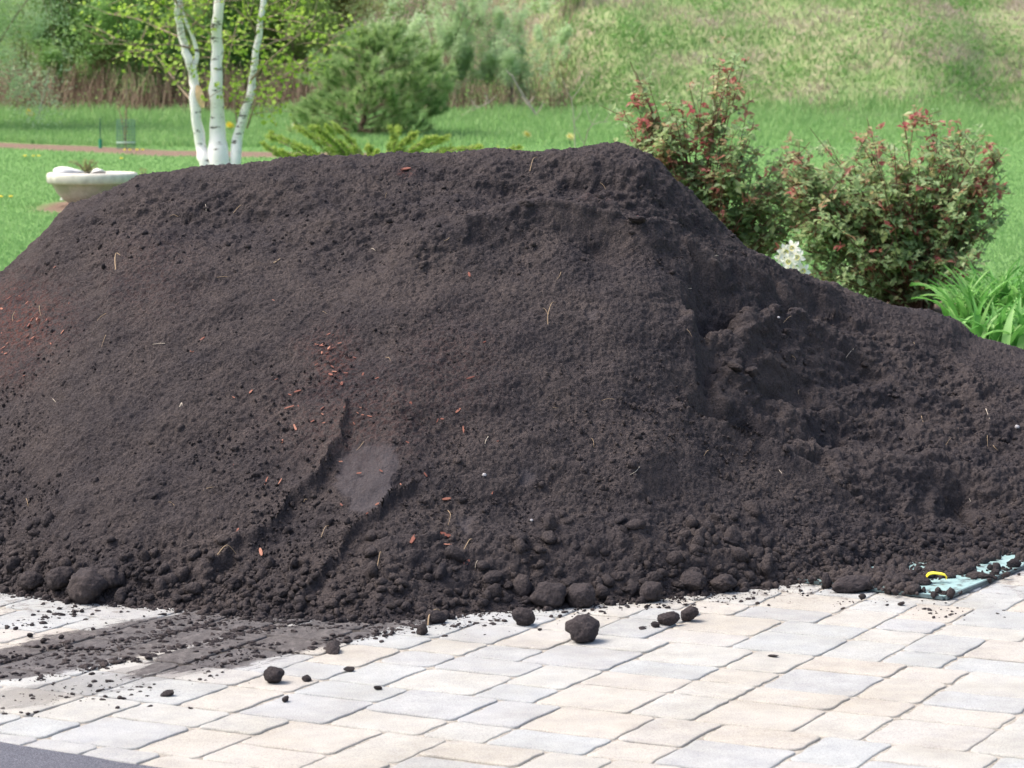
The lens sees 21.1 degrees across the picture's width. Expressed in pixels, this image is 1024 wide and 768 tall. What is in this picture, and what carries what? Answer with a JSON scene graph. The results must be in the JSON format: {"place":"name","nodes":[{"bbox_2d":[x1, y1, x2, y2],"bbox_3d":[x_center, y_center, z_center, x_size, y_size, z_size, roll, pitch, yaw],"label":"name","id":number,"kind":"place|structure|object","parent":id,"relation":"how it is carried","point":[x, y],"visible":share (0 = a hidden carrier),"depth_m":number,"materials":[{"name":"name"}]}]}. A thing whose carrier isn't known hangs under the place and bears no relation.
{"place":"outdoors","nodes":[
{"label":"outdoors","id":0,"kind":"place"},
{"bbox_2d":[0,742,160,767],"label":"asphalt road","id":1,"kind":"structure","parent":0,"point":[15,756],"depth_m":6.19,"materials":[{"name":"asphalt"}]},
{"bbox_2d":[0,569,1023,767],"bbox_3d":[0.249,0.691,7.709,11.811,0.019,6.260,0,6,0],"label":"paver driveway","id":2,"kind":"structure","parent":0,"point":[981,701],"depth_m":6.92,"materials":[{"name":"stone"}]},
{"bbox_2d":[19,570,43,589],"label":"soil clod","id":3,"kind":"object","parent":2,"relation":"on","point":[29,580],"visible":0.99,"depth_m":8.20,"materials":[{"name":"soil"}]},
{"bbox_2d":[44,566,72,590],"bbox_3d":[-1.343,0.577,8.167,0.088,0.072,0.078,-8,5,-23],"label":"soil clod","id":4,"kind":"object","parent":2,"relation":"on","point":[56,578],"visible":0.91,"depth_m":8.14,"materials":[{"name":"soil"}]},
{"bbox_2d":[127,601,136,606],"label":"soil clod","id":5,"kind":"object","parent":2,"relation":"on","point":[131,603],"visible":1,"depth_m":8.00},
{"bbox_2d":[160,689,173,696],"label":"soil clod","id":6,"kind":"object","parent":2,"relation":"on","point":[167,693],"visible":1,"depth_m":6.83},
{"bbox_2d":[263,666,284,682],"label":"soil clod","id":7,"kind":"object","parent":2,"relation":"on","point":[272,674],"visible":1,"depth_m":6.98,"materials":[{"name":"soil"}]},
{"bbox_2d":[282,695,288,701],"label":"soil clod","id":8,"kind":"object","parent":2,"relation":"on","point":[285,698],"visible":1,"depth_m":6.77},
{"bbox_2d":[302,675,311,681],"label":"soil clod","id":9,"kind":"object","parent":2,"relation":"on","point":[306,678],"visible":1,"depth_m":7.01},
{"bbox_2d":[326,641,339,654],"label":"soil clod","id":10,"kind":"object","parent":2,"relation":"on","point":[332,647],"visible":1,"depth_m":7.36,"materials":[{"name":"soil"}]},
{"bbox_2d":[343,666,354,671],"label":"soil clod","id":11,"kind":"object","parent":2,"relation":"on","point":[349,669],"visible":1,"depth_m":7.13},
{"bbox_2d":[416,624,427,634],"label":"soil clod","id":12,"kind":"object","parent":2,"relation":"on","point":[421,629],"visible":1,"depth_m":7.61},
{"bbox_2d":[426,609,447,623],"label":"soil clod","id":13,"kind":"object","parent":2,"relation":"on","point":[437,617],"visible":1,"depth_m":7.76,"materials":[{"name":"soil"}]},
{"bbox_2d":[0,573,1020,716],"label":"paver crumbs","id":14,"kind":"object","parent":2,"relation":"on","point":[104,663],"visible":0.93,"depth_m":7.59,"materials":[{"name":"soil"}]},
{"bbox_2d":[0,141,1023,623],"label":"soil pile","id":15,"kind":"object","parent":2,"relation":"on","point":[164,297],"visible":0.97,"depth_m":8.86,"materials":[{"name":"soil"}]},
{"bbox_2d":[66,567,107,603],"bbox_3d":[-1.248,0.596,8.088,0.128,0.114,0.114,15,14,26],"label":"soil clod","id":16,"kind":"object","parent":15,"relation":"on","point":[87,585],"visible":1,"depth_m":8.05,"materials":[{"name":"soil"}]},
{"bbox_2d":[97,567,120,588],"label":"soil clod","id":17,"kind":"object","parent":15,"relation":"on","point":[110,575],"visible":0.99,"depth_m":8.09,"materials":[{"name":"soil"}]},
{"bbox_2d":[131,571,138,576],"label":"soil clod","id":18,"kind":"object","parent":15,"relation":"on","point":[134,573],"visible":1,"depth_m":8.10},
{"bbox_2d":[144,593,154,600],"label":"soil clod","id":19,"kind":"object","parent":15,"relation":"on","point":[149,597],"visible":1,"depth_m":8.02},
{"bbox_2d":[172,594,181,601],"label":"soil clod","id":20,"kind":"object","parent":15,"relation":"on","point":[176,597],"visible":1,"depth_m":8.00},
{"bbox_2d":[177,589,185,595],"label":"soil clod","id":21,"kind":"object","parent":15,"relation":"on","point":[181,592],"visible":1,"depth_m":8.03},
{"bbox_2d":[273,596,282,603],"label":"soil clod","id":22,"kind":"object","parent":15,"relation":"on","point":[277,598],"visible":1,"depth_m":7.92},
{"bbox_2d":[274,587,289,596],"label":"soil clod","id":23,"kind":"object","parent":15,"relation":"on","point":[281,592],"visible":1,"depth_m":7.94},
{"bbox_2d":[291,585,299,591],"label":"soil clod","id":24,"kind":"object","parent":15,"relation":"on","point":[295,588],"visible":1,"depth_m":7.94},
{"bbox_2d":[305,594,316,601],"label":"soil clod","id":25,"kind":"object","parent":15,"relation":"on","point":[310,597],"visible":1,"depth_m":7.92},
{"bbox_2d":[310,573,318,578],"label":"soil clod","id":26,"kind":"object","parent":15,"relation":"on","point":[314,575],"visible":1,"depth_m":7.96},
{"bbox_2d":[338,591,346,597],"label":"soil clod","id":27,"kind":"object","parent":15,"relation":"on","point":[342,594],"visible":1,"depth_m":7.90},
{"bbox_2d":[387,603,396,608],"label":"soil clod","id":28,"kind":"object","parent":15,"relation":"on","point":[391,606],"visible":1,"depth_m":7.84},
{"bbox_2d":[388,585,397,591],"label":"soil clod","id":29,"kind":"object","parent":15,"relation":"on","point":[394,588],"visible":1,"depth_m":7.90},
{"bbox_2d":[482,570,502,584],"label":"soil clod","id":30,"kind":"object","parent":15,"relation":"on","point":[491,577],"visible":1,"depth_m":8.01,"materials":[{"name":"soil"}]},
{"bbox_2d":[503,581,512,588],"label":"soil clod","id":31,"kind":"object","parent":15,"relation":"on","point":[508,585],"visible":1,"depth_m":8.02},
{"bbox_2d":[0,157,1023,624],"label":"soil crumbs","id":32,"kind":"object","parent":15,"relation":"on","point":[704,535],"visible":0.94,"depth_m":8.30,"materials":[{"name":"soil"}]},
{"bbox_2d":[225,577,239,585],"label":"soil clod","id":33,"kind":"object","parent":32,"relation":"on","point":[231,580],"visible":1,"depth_m":8.02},
{"bbox_2d":[727,568,737,576],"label":"soil clod","id":34,"kind":"object","parent":32,"relation":"on","point":[733,572],"visible":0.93,"depth_m":8.31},
{"bbox_2d":[517,198,533,206],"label":"soil clod","id":35,"kind":"object","parent":15,"relation":"on","point":[527,202],"visible":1,"depth_m":9.23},
{"bbox_2d":[561,578,571,587],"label":"soil clod","id":36,"kind":"object","parent":15,"relation":"on","point":[566,582],"visible":0.91,"depth_m":8.08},
{"bbox_2d":[627,216,645,222],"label":"soil clod","id":37,"kind":"object","parent":15,"relation":"on","point":[637,219],"visible":1,"depth_m":9.28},
{"bbox_2d":[638,577,648,585],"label":"soil clod","id":38,"kind":"object","parent":15,"relation":"on","point":[642,582],"visible":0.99,"depth_m":8.16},
{"bbox_2d":[646,571,662,581],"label":"soil clod","id":39,"kind":"object","parent":15,"relation":"on","point":[655,576],"visible":0.86,"depth_m":8.17,"materials":[{"name":"soil"}]},
{"bbox_2d":[672,581,684,588],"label":"soil clod","id":40,"kind":"object","parent":15,"relation":"on","point":[676,584],"visible":1,"depth_m":8.20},
{"bbox_2d":[687,567,702,573],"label":"soil clod","id":41,"kind":"object","parent":15,"relation":"on","point":[689,569],"visible":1,"depth_m":8.24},
{"bbox_2d":[721,536,740,546],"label":"soil clod","id":42,"kind":"object","parent":15,"relation":"on","point":[735,541],"visible":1,"depth_m":8.40,"materials":[{"name":"soil"}]},
{"bbox_2d":[727,361,742,371],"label":"soil clod","id":43,"kind":"object","parent":15,"relation":"on","point":[736,366],"visible":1,"depth_m":9.05,"materials":[{"name":"soil"}]},
{"bbox_2d":[744,366,759,376],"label":"soil clod","id":44,"kind":"object","parent":15,"relation":"on","point":[752,371],"visible":1,"depth_m":9.11,"materials":[{"name":"soil"}]},
{"bbox_2d":[825,539,834,545],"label":"soil clod","id":45,"kind":"object","parent":15,"relation":"on","point":[830,542],"visible":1,"depth_m":8.61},
{"label":"soil clod","id":46,"kind":"object","parent":15,"relation":"on","visible":0},
{"bbox_2d":[142,576,149,582],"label":"soil clod","id":47,"kind":"object","parent":46,"relation":"on","point":[145,578],"visible":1,"depth_m":8.08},
{"bbox_2d":[511,607,534,625],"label":"soil clod","id":48,"kind":"object","parent":2,"relation":"on","point":[521,616],"visible":1,"depth_m":7.73,"materials":[{"name":"soil"}]},
{"bbox_2d":[529,581,566,608],"bbox_3d":[0.106,0.616,8.012,0.110,0.088,0.101,3,8,25],"label":"soil clod","id":49,"kind":"object","parent":2,"relation":"on","point":[545,593],"visible":1,"depth_m":7.98,"materials":[{"name":"soil"}]},
{"bbox_2d":[565,583,595,607],"bbox_3d":[0.199,0.618,8.034,0.087,0.075,0.104,-2,6,-15],"label":"soil clod","id":50,"kind":"object","parent":2,"relation":"on","point":[580,595],"visible":1,"depth_m":8.00,"materials":[{"name":"soil"}]},
{"bbox_2d":[565,614,599,642],"bbox_3d":[0.194,0.668,7.515,0.085,0.075,0.097,6,8,42],"label":"soil clod","id":51,"kind":"object","parent":2,"relation":"on","point":[582,628],"visible":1,"depth_m":7.49,"materials":[{"name":"soil"}]},
{"bbox_2d":[639,581,662,601],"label":"soil clod","id":52,"kind":"object","parent":2,"relation":"on","point":[651,591],"visible":1,"depth_m":8.09,"materials":[{"name":"soil"}]},
{"bbox_2d":[651,621,659,627],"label":"soil clod","id":53,"kind":"object","parent":2,"relation":"on","point":[654,624],"visible":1,"depth_m":7.71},
{"bbox_2d":[657,611,680,625],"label":"soil clod","id":54,"kind":"object","parent":2,"relation":"on","point":[670,618],"visible":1,"depth_m":7.74,"materials":[{"name":"soil"}]},
{"bbox_2d":[681,605,698,620],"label":"soil clod","id":55,"kind":"object","parent":2,"relation":"on","point":[690,613],"visible":1,"depth_m":7.80,"materials":[{"name":"soil"}]},
{"bbox_2d":[679,569,706,590],"bbox_3d":[0.538,0.589,8.226,0.074,0.057,0.093,-23,25,-39],"label":"soil clod","id":56,"kind":"object","parent":2,"relation":"on","point":[693,580],"visible":1,"depth_m":8.20,"materials":[{"name":"soil"}]},
{"bbox_2d":[709,573,737,591],"bbox_3d":[0.635,0.601,8.274,0.087,0.061,0.124,-9,-10,-1],"label":"soil clod","id":57,"kind":"object","parent":2,"relation":"on","point":[725,582],"visible":1,"depth_m":8.24,"materials":[{"name":"soil"}]},
{"bbox_2d":[831,575,869,593],"bbox_3d":[1.018,0.603,8.268,0.129,0.050,0.079,-10,20,-20],"label":"soil clod","id":58,"kind":"object","parent":2,"relation":"on","point":[851,584],"visible":1,"depth_m":8.24,"materials":[{"name":"soil"}]},
{"bbox_2d":[858,593,865,599],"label":"soil clod","id":59,"kind":"object","parent":2,"relation":"on","point":[862,596],"visible":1,"depth_m":8.13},
{"bbox_2d":[797,555,1023,599],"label":"plastic panel","id":60,"kind":"object","parent":2,"relation":"on","point":[958,583],"visible":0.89,"depth_m":8.36,"materials":[{"name":"plastic"}]},
{"bbox_2d":[785,540,1023,599],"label":"panel crumbs","id":61,"kind":"object","parent":60,"relation":"on","point":[897,576],"visible":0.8,"depth_m":8.49,"materials":[{"name":"soil"}]},
{"bbox_2d":[912,575,931,585],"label":"soil clod","id":62,"kind":"object","parent":60,"relation":"on","point":[922,580],"visible":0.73,"depth_m":8.32,"materials":[{"name":"soil"}]},
{"bbox_2d":[926,571,946,579],"bbox_3d":[1.288,0.586,8.353,0.061,0.030,0.030,0,6,0],"label":"yellow strap","id":63,"kind":"object","parent":60,"relation":"on","point":[934,572],"visible":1,"depth_m":8.35,"materials":[{"name":"plastic"}]},
{"bbox_2d":[965,571,992,578],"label":"soil clod","id":64,"kind":"object","parent":60,"relation":"on","point":[980,575],"visible":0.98,"depth_m":8.43,"materials":[{"name":"soil"}]},
{"bbox_2d":[0,0,1023,338],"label":"lawn ground","id":65,"kind":"structure","parent":0,"point":[258,154],"depth_m":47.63,"materials":[{"name":"plant"}]},
{"bbox_2d":[0,0,68,94],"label":"thicket bush","id":66,"kind":"object","parent":65,"relation":"on","point":[22,47],"visible":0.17,"depth_m":50.49,"materials":[{"name":"green plant"}]},
{"bbox_2d":[38,67,49,115],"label":"leaning stake","id":67,"kind":"object","parent":65,"relation":"on","point":[44,89],"visible":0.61,"depth_m":43.23,"materials":[{"name":"grey wood"}]},
{"bbox_2d":[0,0,91,129],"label":"silver shrub","id":68,"kind":"object","parent":65,"relation":"on","point":[5,51],"visible":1,"depth_m":41.01,"materials":[{"name":"green plant"}]},
{"bbox_2d":[0,0,112,102],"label":"thicket bush","id":69,"kind":"object","parent":65,"relation":"on","point":[59,30],"visible":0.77,"depth_m":47.83,"materials":[{"name":"green plant"}]},
{"bbox_2d":[0,0,130,90],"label":"thicket bush","id":70,"kind":"object","parent":65,"relation":"on","point":[65,47],"visible":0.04,"depth_m":51.83,"materials":[{"name":"green plant"}]},
{"bbox_2d":[46,171,137,202],"bbox_3d":[-3.883,-1.803,25.473,0.839,0.312,0.839,0,6,0],"label":"stone planter","id":71,"kind":"object","parent":65,"relation":"on","point":[69,187],"visible":0.62,"depth_m":25.14,"materials":[{"name":"stone"}]},
{"bbox_2d":[53,166,82,173],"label":"white stone","id":72,"kind":"object","parent":71,"relation":"on","point":[62,169],"visible":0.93,"depth_m":25.31,"materials":[{"name":"stone"}]},
{"bbox_2d":[68,158,98,173],"bbox_3d":[-3.956,-2.009,25.410,0.284,0.180,0.235,0,6,0],"label":"planter plant","id":73,"kind":"object","parent":71,"relation":"on","point":[88,170],"visible":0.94,"depth_m":25.45,"materials":[{"name":"green plant"}]},
{"bbox_2d":[92,168,105,173],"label":"white stone","id":74,"kind":"object","parent":71,"relation":"on","point":[96,171],"visible":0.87,"depth_m":25.30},
{"bbox_2d":[24,0,176,100],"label":"thicket bush","id":75,"kind":"object","parent":65,"relation":"on","point":[102,53],"visible":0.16,"depth_m":49.00,"materials":[{"name":"green plant"}]},
{"bbox_2d":[99,118,101,147],"bbox_3d":[-5.404,-3.292,36.115,0.041,0.400,0.041,-3,7,-22],"label":"green post","id":76,"kind":"object","parent":65,"relation":"on","point":[100,142],"visible":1,"depth_m":36.11,"materials":[{"name":"plastic"}]},
{"bbox_2d":[117,74,129,147],"bbox_3d":[-5.072,-3.555,35.888,0.186,0.983,0.117,-3,7,-27],"label":"young sapling","id":77,"kind":"object","parent":65,"relation":"on","point":[126,107],"visible":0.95,"depth_m":35.90,"materials":[{"name":"brown plant"}]},
{"bbox_2d":[116,120,135,148],"bbox_3d":[-5.043,-3.259,35.937,0.260,0.383,0.260,0,6,0],"label":"sapling cage","id":78,"kind":"object","parent":65,"relation":"on","point":[125,138],"visible":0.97,"depth_m":35.89,"materials":[{"name":"green metal"}]},
{"bbox_2d":[67,0,206,108],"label":"thicket bush","id":79,"kind":"object","parent":65,"relation":"on","point":[112,20],"visible":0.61,"depth_m":47.35,"materials":[{"name":"green plant"}]},
{"bbox_2d":[110,0,257,94],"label":"thicket bush","id":80,"kind":"object","parent":65,"relation":"on","point":[177,42],"visible":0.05,"depth_m":49.29,"materials":[{"name":"green plant"}]},
{"bbox_2d":[148,0,283,96],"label":"thicket bush","id":81,"kind":"object","parent":65,"relation":"on","point":[236,56],"visible":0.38,"depth_m":48.10,"materials":[{"name":"green plant"}]},
{"bbox_2d":[70,0,363,165],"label":"birch tree","id":82,"kind":"object","parent":65,"relation":"on","point":[216,152],"visible":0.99,"depth_m":26.78,"materials":[{"name":"white plant"}]},
{"bbox_2d":[226,122,234,129],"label":"daffodil","id":83,"kind":"object","parent":65,"relation":"on","point":[229,125],"visible":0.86,"depth_m":40.61,"materials":[{"name":"yellow plant"}]},
{"bbox_2d":[187,0,324,88],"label":"thicket bush","id":84,"kind":"object","parent":65,"relation":"on","point":[263,42],"visible":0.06,"depth_m":49.98,"materials":[{"name":"green plant"}]},
{"bbox_2d":[225,0,350,100],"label":"thicket bush","id":85,"kind":"object","parent":65,"relation":"on","point":[300,53],"visible":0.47,"depth_m":48.43,"materials":[{"name":"green plant"}]},
{"bbox_2d":[0,4,594,114],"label":"dry brush","id":86,"kind":"object","parent":65,"relation":"on","point":[89,95],"visible":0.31,"depth_m":46.96,"materials":[{"name":"plant"}]},
{"bbox_2d":[249,0,392,91],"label":"thicket bush","id":87,"kind":"object","parent":65,"relation":"on","point":[342,17],"visible":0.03,"depth_m":53.64,"materials":[{"name":"green plant"}]},
{"bbox_2d":[280,0,396,86],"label":"thicket bush","id":88,"kind":"object","parent":65,"relation":"on","point":[341,9],"visible":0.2,"depth_m":50.50,"materials":[{"name":"green plant"}]},
{"bbox_2d":[283,17,459,135],"bbox_3d":[-2.016,-4.355,39.250,2.543,1.787,2.227,0,6,0],"label":"pine tree","id":89,"kind":"object","parent":65,"relation":"on","point":[421,95],"visible":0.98,"depth_m":38.91,"materials":[{"name":"green plant"}]},
{"bbox_2d":[260,121,522,157],"bbox_3d":[-1.186,-2.436,29.412,3.066,0.790,1.469,0,6,0],"label":"golden juniper","id":90,"kind":"object","parent":65,"relation":"on","point":[336,147],"visible":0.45,"depth_m":29.25,"materials":[{"name":"green plant"}]},
{"bbox_2d":[340,0,458,85],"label":"green shrub","id":91,"kind":"object","parent":65,"relation":"on","point":[413,11],"visible":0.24,"depth_m":49.63,"materials":[{"name":"green plant"}]},
{"bbox_2d":[364,0,524,107],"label":"silver shrub","id":92,"kind":"object","parent":65,"relation":"on","point":[448,33],"visible":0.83,"depth_m":46.97,"materials":[{"name":"green plant"}]},
{"bbox_2d":[461,92,496,115],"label":"fallen branch","id":93,"kind":"object","parent":65,"relation":"on","point":[482,105],"visible":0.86,"depth_m":44.97,"materials":[{"name":"wood"}]},
{"bbox_2d":[447,0,574,104],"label":"silver shrub","id":94,"kind":"object","parent":65,"relation":"on","point":[490,64],"visible":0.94,"depth_m":47.04,"materials":[{"name":"green plant"}]},
{"bbox_2d":[505,69,543,117],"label":"bare shrub stem","id":95,"kind":"object","parent":65,"relation":"on","point":[528,103],"visible":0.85,"depth_m":44.25,"materials":[{"name":"grey plant"}]},
{"bbox_2d":[523,130,531,138],"bbox_3d":[0.207,-3.382,37.621,0.140,0.185,0.056,-2,7,-20],"label":"daffodil","id":96,"kind":"object","parent":65,"relation":"on","point":[527,134],"visible":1,"depth_m":37.61,"materials":[{"name":"yellow plant"}]},
{"bbox_2d":[527,0,581,16],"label":"bramble bush","id":97,"kind":"object","parent":65,"relation":"on","point":[564,8],"visible":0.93,"depth_m":50.55,"materials":[{"name":"green plant"}]},
{"bbox_2d":[566,132,573,143],"bbox_3d":[0.791,-3.326,37.289,0.122,0.166,0.072,-3,7,-25],"label":"daffodil","id":98,"kind":"object","parent":65,"relation":"on","point":[570,136],"visible":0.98,"depth_m":37.27,"materials":[{"name":"yellow plant"}]},
{"bbox_2d":[558,69,589,147],"bbox_3d":[0.625,-2.584,27.885,0.325,1.229,0.029,0,6,3],"label":"bare twig","id":99,"kind":"object","parent":65,"relation":"on","point":[572,108],"visible":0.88,"depth_m":27.86,"materials":[{"name":"wood"}]},
{"bbox_2d":[571,105,611,145],"bbox_3d":[0.685,-2.339,27.324,0.322,0.870,1.129,-2,6,-16],"label":"bare twig","id":100,"kind":"object","parent":65,"relation":"on","point":[590,127],"visible":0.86,"depth_m":26.88,"materials":[{"name":"grey plant"}]},
{"bbox_2d":[177,0,1023,125],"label":"bank grass","id":101,"kind":"structure","parent":65,"relation":"on","point":[666,26],"depth_m":48.22,"materials":[{"name":"plant"}]},
{"bbox_2d":[600,36,813,256],"bbox_3d":[1.240,-1.289,16.856,1.398,1.675,0.697,0,6,0],"label":"rose bush","id":102,"kind":"object","parent":65,"relation":"on","point":[716,193],"visible":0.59,"depth_m":16.80,"materials":[{"name":"green plant"}]},
{"bbox_2d":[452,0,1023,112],"bbox_3d":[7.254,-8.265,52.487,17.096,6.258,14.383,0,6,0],"label":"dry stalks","id":103,"kind":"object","parent":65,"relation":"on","point":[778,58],"visible":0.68,"depth_m":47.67,"materials":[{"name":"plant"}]},
{"bbox_2d":[774,240,810,274],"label":"flowers","id":104,"kind":"object","parent":65,"relation":"on","point":[788,256],"visible":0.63,"depth_m":14.00,"materials":[{"name":"white plant"}]},
{"bbox_2d":[758,105,1014,309],"bbox_3d":[2.256,-1.005,16.563,1.530,1.343,1.199,0,6,0],"label":"rose bush","id":105,"kind":"object","parent":65,"relation":"on","point":[895,245],"visible":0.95,"depth_m":16.49,"materials":[{"name":"green plant"}]},
{"bbox_2d":[910,255,1023,337],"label":"daylily clump","id":106,"kind":"object","parent":65,"relation":"on","point":[958,305],"visible":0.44,"depth_m":15.16,"materials":[{"name":"green plant"}]},
{"bbox_2d":[946,286,1023,348],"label":"daylily clump","id":107,"kind":"object","parent":65,"relation":"on","point":[1007,328],"visible":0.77,"depth_m":14.50,"materials":[{"name":"green plant"}]},
{"bbox_2d":[980,270,1023,321],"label":"daylily clump","id":108,"kind":"object","parent":65,"relation":"on","point":[1021,285],"visible":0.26,"depth_m":14.98,"materials":[{"name":"green plant"}]},
{"bbox_2d":[0,81,1023,146],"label":"tall grass","id":109,"kind":"structure","parent":0,"point":[169,126],"depth_m":41.95,"materials":[{"name":"plant"}]},
{"label":"soil clod","id":110,"kind":"object","parent":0,"visible":0},
{"bbox_2d":[345,593,358,601],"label":"soil clod","id":111,"kind":"object","parent":110,"relation":"on","point":[349,597],"visible":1,"depth_m":7.88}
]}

